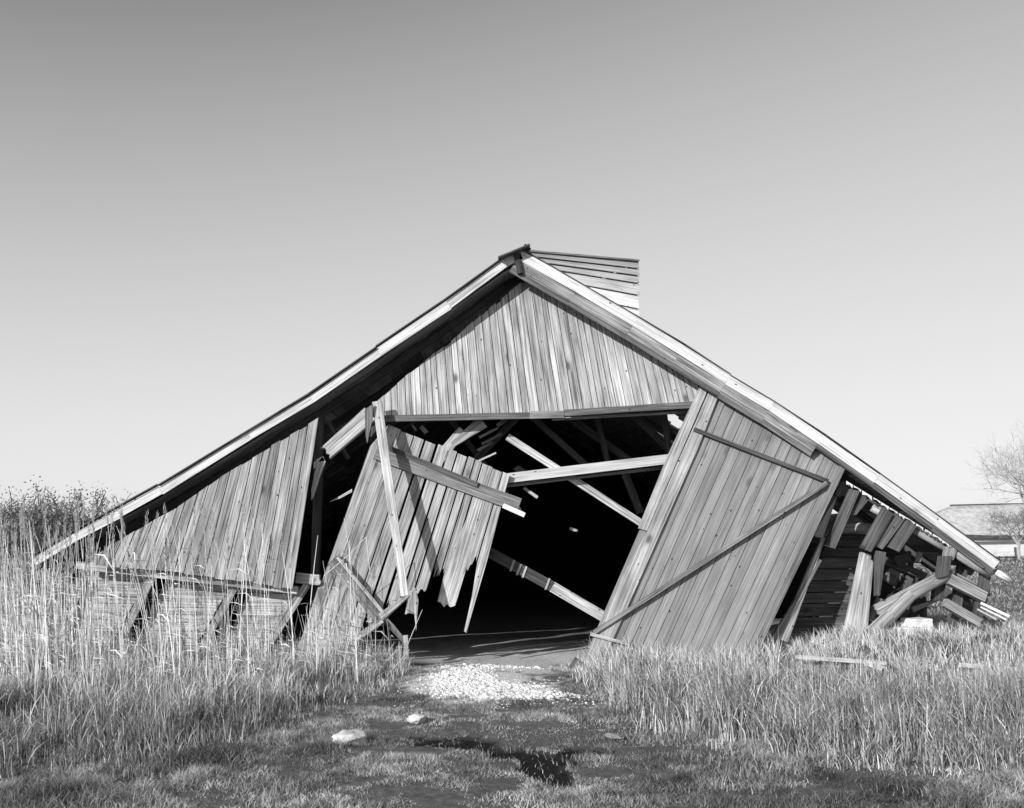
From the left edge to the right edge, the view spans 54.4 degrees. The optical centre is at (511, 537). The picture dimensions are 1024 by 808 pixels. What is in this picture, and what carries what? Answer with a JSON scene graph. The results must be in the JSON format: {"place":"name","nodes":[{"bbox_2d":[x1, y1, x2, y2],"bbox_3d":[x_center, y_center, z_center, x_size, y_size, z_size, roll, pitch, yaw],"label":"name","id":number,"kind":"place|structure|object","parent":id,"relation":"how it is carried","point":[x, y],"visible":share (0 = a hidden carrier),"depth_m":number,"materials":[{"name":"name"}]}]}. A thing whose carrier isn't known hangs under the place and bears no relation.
{"place":"outdoors","nodes":[
{"label":"outdoors","id":0,"kind":"place"},
{"bbox_2d":[0,622,414,781],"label":"meadow grass","id":1,"kind":"structure","parent":0,"point":[121,703],"depth_m":8.17,"materials":[{"name":"grey plant"}]},
{"bbox_2d":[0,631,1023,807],"bbox_3d":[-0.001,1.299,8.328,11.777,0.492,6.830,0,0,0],"label":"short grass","id":2,"kind":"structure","parent":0,"point":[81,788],"depth_m":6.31,"materials":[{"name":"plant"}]},
{"bbox_2d":[0,556,1023,807],"bbox_3d":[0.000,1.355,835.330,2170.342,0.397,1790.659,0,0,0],"label":"ground","id":3,"kind":"structure","parent":0,"point":[526,632],"depth_m":7.69,"materials":[{"name":"soil"}]},
{"bbox_2d":[0,532,69,651],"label":"reeds","id":4,"kind":"object","parent":3,"relation":"on","point":[47,591],"visible":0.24,"depth_m":13.29,"materials":[{"name":"grey plant"}]},
{"bbox_2d":[0,491,69,590],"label":"leafy bush","id":5,"kind":"object","parent":3,"relation":"on","point":[38,524],"visible":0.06,"depth_m":17.14,"materials":[{"name":"grey plant"}]},
{"bbox_2d":[0,512,76,560],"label":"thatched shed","id":6,"kind":"structure","parent":3,"relation":"on","point":[47,525],"depth_m":59.58,"materials":[{"name":"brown wood"}]},
{"bbox_2d":[0,475,107,629],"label":"leafy bush","id":7,"kind":"object","parent":3,"relation":"on","point":[39,515],"visible":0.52,"depth_m":15.18,"materials":[{"name":"grey plant"}]},
{"bbox_2d":[39,481,135,543],"bbox_3d":[-6.735,0.322,16.380,2.341,2.481,3.004,0,0,23],"label":"leafy bush","id":8,"kind":"object","parent":3,"relation":"on","point":[97,513],"visible":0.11,"depth_m":16.00,"materials":[{"name":"grey plant"}]},
{"bbox_2d":[0,494,407,691],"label":"reeds","id":9,"kind":"object","parent":3,"relation":"on","point":[90,643],"visible":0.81,"depth_m":10.10,"materials":[{"name":"grey plant"}]},
{"bbox_2d":[332,729,367,744],"bbox_3d":[-1.187,1.482,7.285,0.213,0.135,0.341,0,0,38],"label":"stone","id":10,"kind":"object","parent":3,"relation":"on","point":[352,735],"visible":0.69,"depth_m":7.22,"materials":[{"name":"white stone"}]},
{"bbox_2d":[324,537,485,677],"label":"broken stalks","id":11,"kind":"object","parent":3,"relation":"on","point":[414,627],"visible":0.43,"depth_m":10.49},
{"bbox_2d":[407,713,425,723],"bbox_3d":[-0.771,1.469,8.037,0.158,0.106,0.168,0,0,-14],"label":"stone","id":12,"kind":"object","parent":3,"relation":"on","point":[416,718],"visible":0.97,"depth_m":7.98,"materials":[{"name":"white stone"}]},
{"bbox_2d":[394,663,613,724],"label":"gravel","id":13,"kind":"structure","parent":3,"relation":"on","point":[482,681],"depth_m":9.72,"materials":[{"name":"white gravel"}]},
{"bbox_2d":[0,556,1023,632],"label":"field grass","id":14,"kind":"structure","parent":3,"relation":"on","point":[934,615],"depth_m":25.34,"materials":[{"name":"grey plant"}]},
{"bbox_2d":[30,243,1012,667],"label":"collapsed barn","id":15,"kind":"structure","parent":3,"relation":"on","point":[540,445],"depth_m":11.77,"materials":[{"name":"grey wood"}]},
{"bbox_2d":[372,400,408,596],"bbox_3d":[-1.391,-0.467,11.432,0.107,2.270,0.642,0,0,-43],"label":"leaning plank","id":16,"kind":"object","parent":15,"relation":"attached to","point":[378,410],"visible":1,"depth_m":11.42,"materials":[{"name":"grey wood"}]},
{"bbox_2d":[299,424,525,662],"bbox_3d":[-1.244,0.170,11.650,2.817,3.051,0.450,0,0,0],"label":"barn door","id":17,"kind":"structure","parent":15,"relation":"in","point":[465,544],"depth_m":11.78,"materials":[{"name":"grey wood"}]},
{"bbox_2d":[580,386,844,667],"bbox_3d":[2.280,-0.032,11.416,3.236,3.479,0.570,0,0,0],"label":"barn door","id":18,"kind":"structure","parent":15,"relation":"in","point":[684,456],"depth_m":11.43,"materials":[{"name":"grey wood"}]},
{"bbox_2d":[567,657,581,668],"bbox_3d":[0.629,1.530,11.075,0.124,0.383,0.416,0,0,41],"label":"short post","id":19,"kind":"object","parent":3,"relation":"on","point":[573,661],"visible":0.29,"depth_m":11.13,"materials":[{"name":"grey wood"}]},
{"bbox_2d":[603,732,622,738],"bbox_3d":[0.754,1.473,7.398,0.109,0.041,0.196,0,0,-34],"label":"stone","id":20,"kind":"object","parent":3,"relation":"on","point":[611,735],"visible":0.95,"depth_m":7.36,"materials":[{"name":"grey stone"}]},
{"bbox_2d":[561,616,1023,780],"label":"dry grass","id":21,"kind":"structure","parent":3,"relation":"on","point":[726,692],"depth_m":8.05,"materials":[{"name":"grey plant"}]},
{"bbox_2d":[795,655,886,664],"bbox_3d":[3.537,1.316,10.700,0.963,0.096,0.060,0,0,6],"label":"fallen board","id":22,"kind":"object","parent":3,"relation":"on","point":[805,657],"visible":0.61,"depth_m":10.69,"materials":[{"name":"grey wood"}]},
{"bbox_2d":[863,662,883,670],"bbox_3d":[3.859,1.362,10.600,0.093,0.097,0.259,0,0,-37],"label":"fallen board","id":23,"kind":"object","parent":3,"relation":"on","point":[870,664],"visible":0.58,"depth_m":10.59,"materials":[{"name":"grey wood"}]},
{"bbox_2d":[886,626,932,636],"bbox_3d":[4.612,1.106,11.550,0.482,0.147,0.338,0,0,-5],"label":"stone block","id":24,"kind":"object","parent":3,"relation":"on","point":[913,628],"depth_m":11.41,"materials":[{"name":"grey stone"}]},
{"bbox_2d":[891,621,903,625],"bbox_3d":[4.552,1.016,11.701,0.128,0.063,0.187,0,0,-20],"label":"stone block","id":25,"kind":"object","parent":24,"relation":"on","point":[897,623],"depth_m":11.63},
{"bbox_2d":[900,617,932,627],"bbox_3d":[4.717,0.989,11.603,0.282,0.105,0.299,0,0,-12],"label":"stone block","id":26,"kind":"object","parent":24,"relation":"on","point":[913,621],"depth_m":11.48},
{"bbox_2d":[935,503,1023,555],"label":"farmhouse","id":27,"kind":"object","parent":3,"relation":"on","point":[965,519],"visible":0.46,"depth_m":82.14,"materials":[{"name":"grey roof shingles"},{"name":"white painted wood"}]},
{"bbox_2d":[959,662,1021,669],"bbox_3d":[5.220,1.386,10.549,0.905,0.107,0.074,0,0,6],"label":"fallen board","id":28,"kind":"object","parent":3,"relation":"on","point":[970,665],"visible":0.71,"depth_m":10.56,"materials":[{"name":"grey wood"}]},
{"bbox_2d":[961,419,1023,512],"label":"bare tree","id":29,"kind":"object","parent":3,"relation":"on","point":[1018,480],"visible":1,"depth_m":59.63,"materials":[{"name":"grey plant"}]},
{"bbox_2d":[980,504,1023,559],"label":"young tree","id":30,"kind":"object","parent":3,"relation":"on","point":[1005,519],"visible":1,"depth_m":66.23,"materials":[{"name":"grey plant"}]},
{"bbox_2d":[993,547,1016,561],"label":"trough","id":31,"kind":"object","parent":3,"relation":"on","point":[1013,555],"visible":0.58,"depth_m":62.00,"materials":[{"name":"white wood"}]},
{"bbox_2d":[0,0,1023,520],"label":"sky","id":32,"kind":"structure","parent":0,"point":[211,210],"materials":[{"name":"grey"}]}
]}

